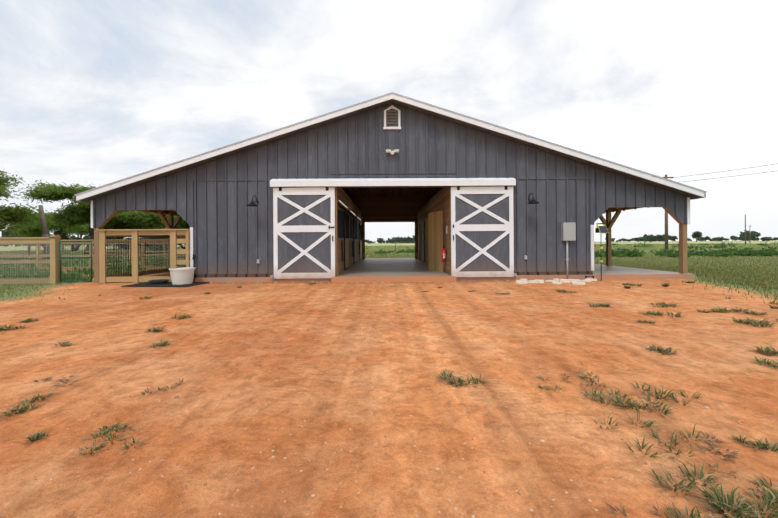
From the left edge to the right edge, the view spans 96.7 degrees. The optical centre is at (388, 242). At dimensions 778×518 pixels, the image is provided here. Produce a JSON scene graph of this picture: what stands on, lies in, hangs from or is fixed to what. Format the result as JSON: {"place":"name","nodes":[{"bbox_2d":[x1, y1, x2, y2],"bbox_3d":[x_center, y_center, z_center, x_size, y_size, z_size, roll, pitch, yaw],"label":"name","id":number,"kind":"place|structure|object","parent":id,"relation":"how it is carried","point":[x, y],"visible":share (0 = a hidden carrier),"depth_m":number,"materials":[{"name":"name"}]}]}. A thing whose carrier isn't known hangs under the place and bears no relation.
{"place":"outdoors","nodes":[
{"label":"outdoors","id":0,"kind":"place"},
{"bbox_2d":[0,252,185,282],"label":"paddock grass","id":1,"kind":"structure","parent":0,"point":[25,272],"depth_m":14.92,"materials":[{"name":"green plant"}]},
{"bbox_2d":[1,230,189,246],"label":"distant tree line","id":2,"kind":"object","parent":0,"point":[49,234],"visible":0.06,"depth_m":221.20,"materials":[{"name":"green plant"}]},
{"bbox_2d":[0,241,777,517],"bbox_3d":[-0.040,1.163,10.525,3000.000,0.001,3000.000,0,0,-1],"label":"ground","id":3,"kind":"structure","parent":0,"point":[111,364],"depth_m":2.60,"materials":[{"name":"orange soil"}]},
{"bbox_2d":[38,205,49,258],"bbox_3d":[-23.646,-0.633,23.738,0.882,3.939,0.338,0,0,5],"label":"tree trunk","id":4,"kind":"object","parent":3,"relation":"on","point":[44,227],"visible":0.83,"depth_m":23.66,"materials":[{"name":"grey wood"}]},
{"bbox_2d":[47,228,89,250],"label":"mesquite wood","id":5,"kind":"object","parent":3,"relation":"on","point":[67,238],"visible":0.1,"depth_m":48.43,"materials":[{"name":"brown plant"}]},
{"bbox_2d":[3,212,93,239],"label":"mesquite tree leaves","id":6,"kind":"object","parent":5,"relation":"on","point":[33,229],"visible":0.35,"depth_m":45.20,"materials":[{"name":"green plant"}]},
{"bbox_2d":[59,241,91,281],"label":"green gate","id":7,"kind":"structure","parent":3,"relation":"on","point":[79,257],"depth_m":10.41,"materials":[{"name":"green metal"}]},
{"bbox_2d":[57,198,121,253],"bbox_3d":[-25.628,-1.712,33.042,9.296,6.547,9.812,0,0,-1],"label":"tree","id":8,"kind":"object","parent":3,"relation":"on","point":[91,232],"visible":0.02,"depth_m":30.40,"materials":[{"name":"brown plant"}]},
{"bbox_2d":[17,180,179,249],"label":"mesquite tree leaves","id":9,"kind":"object","parent":8,"relation":"attached to","point":[81,214],"visible":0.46,"depth_m":29.66,"materials":[{"name":"green plant"}]},
{"bbox_2d":[0,229,189,283],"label":"pine fence rails","id":10,"kind":"object","parent":3,"relation":"on","point":[180,233],"visible":0.25,"depth_m":10.40,"materials":[{"name":"brown wood"}]},
{"bbox_2d":[0,243,189,283],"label":"wire mesh fence","id":11,"kind":"object","parent":3,"relation":"on","point":[34,257],"visible":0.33,"depth_m":10.38,"materials":[{"name":"metal"}]},
{"bbox_2d":[28,230,188,283],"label":"fence posts","id":12,"kind":"object","parent":3,"relation":"on","point":[54,262],"visible":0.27,"depth_m":10.36,"materials":[{"name":"brown wood"}]},
{"bbox_2d":[106,235,185,276],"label":"fence rails","id":13,"kind":"object","parent":3,"relation":"on","point":[152,271],"depth_m":12.74,"materials":[{"name":"beige wood"}]},
{"bbox_2d":[106,235,189,276],"bbox_3d":[-7.484,0.392,17.950,2.909,1.247,15.072,0,0,-1],"label":"wire mesh","id":14,"kind":"object","parent":3,"relation":"on","point":[142,269],"visible":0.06,"depth_m":10.42,"materials":[{"name":"metal"}]},
{"bbox_2d":[121,282,208,286],"bbox_3d":[-6.359,1.190,9.908,1.924,0.028,1.054,0,0,5],"label":"rubber mat","id":15,"kind":"object","parent":3,"relation":"on","point":[148,284],"visible":0.58,"depth_m":9.59,"materials":[{"name":"black rubber"}]},
{"bbox_2d":[148,279,168,283],"bbox_3d":[-6.686,1.147,10.045,0.506,0.120,0.506,0,0,-1],"label":"rubber feed pan","id":16,"kind":"object","parent":15,"relation":"on","point":[161,281],"visible":0.92,"depth_m":9.94,"materials":[{"name":"black rubber"}]},
{"bbox_2d":[169,267,195,284],"bbox_3d":[-5.967,0.967,9.991,0.676,0.470,0.676,0,0,-1],"label":"tub","id":17,"kind":"object","parent":15,"relation":"on","point":[182,275],"visible":0.94,"depth_m":9.77,"materials":[{"name":"white plastic"}]},
{"bbox_2d":[146,216,189,252],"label":"mesquite tree leaves","id":18,"kind":"object","parent":3,"relation":"on","point":[183,223],"visible":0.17,"depth_m":37.87,"materials":[{"name":"green plant"}]},
{"bbox_2d":[0,281,777,517],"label":"grass tufts","id":19,"kind":"object","parent":3,"relation":"on","point":[738,509],"visible":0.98,"depth_m":2.06,"materials":[{"name":"green plant"}]},
{"bbox_2d":[2,309,777,517],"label":"dirt pebbles","id":20,"kind":"object","parent":3,"relation":"on","point":[385,453],"visible":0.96,"depth_m":1.87,"materials":[{"name":"orange stone"}]},
{"bbox_2d":[94,212,687,282],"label":"wooden posts","id":21,"kind":"object","parent":3,"relation":"on","point":[683,266],"visible":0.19,"depth_m":10.65,"materials":[{"name":"brown wood"}]},
{"bbox_2d":[210,279,593,283],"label":"wall base clods","id":22,"kind":"object","parent":3,"relation":"on","point":[369,282],"depth_m":10.22,"materials":[{"name":"brown soil"}]},
{"bbox_2d":[193,258,694,282],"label":"concrete slab","id":23,"kind":"structure","parent":3,"relation":"on","point":[389,270],"depth_m":10.54,"materials":[{"name":"grey concrete"}]},
{"bbox_2d":[337,187,450,274],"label":"barn interior walls","id":24,"kind":"structure","parent":23,"relation":"on","point":[389,209],"depth_m":21.45,"materials":[{"name":"brown wood"}]},
{"bbox_2d":[335,186,446,276],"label":"stalls","id":25,"kind":"object","parent":24,"relation":"attached to","point":[347,227],"visible":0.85,"depth_m":12.52,"materials":[{"name":"brown wood"}]},
{"bbox_2d":[442,245,446,261],"bbox_3d":[1.798,0.355,11.281,0.158,0.550,0.162,0,0,-1],"label":"fire extinguisher","id":26,"kind":"object","parent":24,"relation":"attached to","point":[444,252],"visible":1,"depth_m":11.24,"materials":[{"name":"red metal"}]},
{"bbox_3d":[0.061,-1.598,16.032,18.240,5.320,10.988,0,0,-1],"label":"barn","id":27,"kind":"object","parent":23,"relation":"on","visible":0},
{"bbox_2d":[192,254,195,281],"bbox_3d":[-5.862,0.826,10.375,0.060,0.950,0.134,0,0,-1],"label":"water spigot","id":28,"kind":"object","parent":27,"relation":"attached to","point":[194,256],"visible":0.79,"depth_m":10.40,"materials":[{"name":"black metal"}]},
{"bbox_2d":[273,187,334,278],"bbox_3d":[-2.549,-0.296,10.417,1.840,2.730,0.074,0,0,-1],"label":"door frame","id":29,"kind":"object","parent":27,"relation":"attached to","point":[278,228],"visible":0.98,"depth_m":10.38,"materials":[{"name":"white wood"}]},
{"bbox_2d":[277,195,330,272],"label":"door panels","id":30,"kind":"object","parent":29,"relation":"in","point":[319,252],"visible":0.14,"depth_m":10.40,"materials":[{"name":"grey wood"}]},
{"bbox_2d":[90,105,689,270],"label":"white trim","id":31,"kind":"structure","parent":27,"relation":"attached to","point":[399,128],"depth_m":10.48,"materials":[{"name":"paint"}]},
{"bbox_2d":[136,207,643,228],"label":"timber braces","id":32,"kind":"object","parent":27,"relation":"attached to","point":[179,218],"visible":0.17,"depth_m":13.84,"materials":[{"name":"brown wood"}]},
{"bbox_2d":[75,94,705,201],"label":"roof fascia","id":33,"kind":"structure","parent":27,"relation":"attached to","point":[78,198],"depth_m":10.17,"materials":[{"name":"white wood"}]},
{"bbox_2d":[74,92,706,195],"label":"roof trim","id":34,"kind":"structure","parent":33,"relation":"attached to","point":[373,99],"depth_m":10.15,"materials":[{"name":"white metal"}]},
{"bbox_2d":[96,207,685,228],"bbox_3d":[0.064,-1.375,15.874,18.133,1.820,10.690,0,0,-1],"label":"lean to beams","id":35,"kind":"object","parent":27,"relation":"attached to","point":[173,211],"visible":0.12,"depth_m":10.72,"materials":[{"name":"brown wood"}]},
{"bbox_2d":[386,109,397,126],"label":"gable vent louvres","id":36,"kind":"object","parent":27,"relation":"attached to","point":[391,114],"visible":0.71,"depth_m":10.51,"materials":[{"name":"wood"}]},
{"bbox_2d":[386,149,398,154],"bbox_3d":[0.104,-2.745,10.449,0.399,0.133,0.156,0,0,-1],"label":"flood light","id":37,"kind":"object","parent":27,"relation":"attached to","point":[392,152],"visible":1,"depth_m":10.41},
{"bbox_2d":[270,178,515,186],"bbox_3d":[0.126,-1.834,10.427,7.350,0.270,0.200,0,0,-1],"label":"door track cover","id":38,"kind":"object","parent":27,"relation":"attached to","point":[393,182],"depth_m":10.34,"materials":[{"name":"white metal"}]},
{"bbox_2d":[279,186,507,240],"bbox_3d":[0.142,-0.909,10.391,6.880,1.700,0.052,0,0,-1],"label":"door hardware","id":39,"kind":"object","parent":27,"relation":"attached to","point":[327,189],"depth_m":10.38,"materials":[{"name":"black metal"}]},
{"bbox_2d":[195,271,592,277],"bbox_3d":[0.129,1.001,10.510,12.180,0.180,0.034,0,0,-1],"label":"skirt board","id":40,"kind":"object","parent":27,"relation":"attached to","point":[520,273],"visible":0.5,"depth_m":10.53,"materials":[{"name":"brown wood"}]},
{"bbox_2d":[450,209,450,254],"bbox_3d":[0.117,-0.639,10.554,12.180,3.300,0.046,0,0,-1],"label":"wall lining","id":41,"kind":"object","parent":27,"relation":"attached to","point":[450,231],"visible":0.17,"depth_m":10.57,"materials":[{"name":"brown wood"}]},
{"bbox_2d":[451,186,513,276],"bbox_3d":[2.821,-0.332,10.466,1.880,2.730,0.074,0,0,-1],"label":"door frame","id":42,"kind":"object","parent":27,"relation":"attached to","point":[507,227],"visible":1,"depth_m":10.43,"materials":[{"name":"white wood"}]},
{"bbox_2d":[455,194,509,271],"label":"door panels","id":43,"kind":"object","parent":42,"relation":"in","point":[498,251],"visible":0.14,"depth_m":10.45,"materials":[{"name":"grey wood"}]},
{"bbox_2d":[561,222,575,278],"bbox_3d":[5.455,0.306,10.500,0.380,1.840,0.150,0,0,-1],"label":"electric panel","id":44,"kind":"object","parent":27,"relation":"attached to","point":[568,231],"visible":0.92,"depth_m":10.44,"materials":[{"name":"grey metal"}]},
{"bbox_2d":[112,240,777,252],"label":"distant tree line","id":45,"kind":"object","parent":3,"relation":"on","point":[597,242],"visible":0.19,"depth_m":26.78,"materials":[{"name":"green plant"}]},
{"bbox_2d":[516,278,596,284],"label":"stepping stones","id":46,"kind":"object","parent":3,"relation":"on","point":[559,281],"visible":0.9,"depth_m":9.84,"materials":[{"name":"beige stone"}]},
{"bbox_2d":[374,240,777,257],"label":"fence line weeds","id":47,"kind":"object","parent":3,"relation":"on","point":[730,252],"visible":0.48,"depth_m":26.35,"materials":[{"name":"green plant"}]},
{"bbox_2d":[595,223,608,280],"bbox_3d":[6.278,0.371,10.191,0.250,1.900,0.263,0,0,-1],"label":"solar fence charger","id":48,"kind":"object","parent":3,"relation":"on","point":[601,229],"visible":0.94,"depth_m":10.20,"materials":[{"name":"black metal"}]},
{"bbox_2d":[690,231,702,241],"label":"tree","id":49,"kind":"object","parent":3,"relation":"on","point":[696,234],"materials":[{"name":"green plant"}]},
{"bbox_2d":[663,174,750,249],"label":"utility poles","id":50,"kind":"object","parent":3,"relation":"on","point":[666,229],"visible":0.58,"depth_m":29.06,"materials":[{"name":"brown wood"}]},
{"bbox_2d":[673,164,773,181],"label":"power lines","id":51,"kind":"object","parent":50,"relation":"attached to","point":[723,171],"visible":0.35,"depth_m":26.51,"materials":[{"name":"black metal"}]},
{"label":"distant back tree line trunks","id":52,"kind":"structure","parent":3,"relation":"on","visible":0},
{"bbox_2d":[0,235,414,245],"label":"distant tree line","id":53,"kind":"object","parent":52,"relation":"on","point":[408,239],"visible":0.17,"depth_m":464.37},
{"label":"mesquite tree wood","id":54,"kind":"object","parent":3,"relation":"on","visible":0},
{"bbox_2d":[0,169,46,235],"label":"mesquite tree leaves","id":55,"kind":"object","parent":54,"relation":"on","point":[16,214],"visible":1,"depth_m":22.53,"materials":[{"name":"green plant"}]},
{"bbox_2d":[0,253,777,303],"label":"field grass","id":56,"kind":"structure","parent":0,"point":[719,272],"depth_m":13.82,"materials":[{"name":"green plant"}]},
{"bbox_2d":[0,243,777,255],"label":"field grass","id":57,"kind":"structure","parent":0,"point":[369,250],"depth_m":56.13,"materials":[{"name":"green plant"}]},
{"bbox_2d":[0,0,777,245],"label":"sky","id":58,"kind":"structure","parent":0,"point":[98,93],"materials":[{"name":"white"}]},
{"bbox_2d":[93,103,687,277],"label":"barn wall","id":59,"kind":"structure","parent":0,"point":[208,202],"depth_m":10.52,"materials":[{"name":"grey wood"}]},
{"bbox_2d":[246,195,258,205],"bbox_3d":[-4.004,-1.246,10.217,0.350,0.330,0.545,0,0,-1],"label":"barn light","id":60,"kind":"object","parent":59,"relation":"attached to","point":[251,203],"visible":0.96,"depth_m":10.12,"materials":[{"name":"black metal"}]},
{"bbox_2d":[80,99,700,202],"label":"roof soffit","id":61,"kind":"structure","parent":59,"relation":"attached to","point":[482,129],"depth_m":10.40,"materials":[{"name":"wood"}]},
{"bbox_2d":[527,193,538,203],"bbox_3d":[4.255,-1.331,10.292,0.350,0.330,0.545,0,0,-1],"label":"barn light","id":62,"kind":"object","parent":59,"relation":"attached to","point":[533,201],"visible":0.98,"depth_m":10.17,"materials":[{"name":"black metal"}]},
{"bbox_2d":[339,187,445,213],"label":"ceiling","id":63,"kind":"structure","parent":0,"point":[433,192],"depth_m":20.21,"materials":[{"name":"brown wood"}]},
{"bbox_2d":[414,230,777,242],"bbox_3d":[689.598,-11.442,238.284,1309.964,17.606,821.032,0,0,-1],"label":"distant tree line","id":64,"kind":"object","parent":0,"point":[751,235],"visible":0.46,"depth_m":540.30,"materials":[{"name":"green plant"}]}
]}

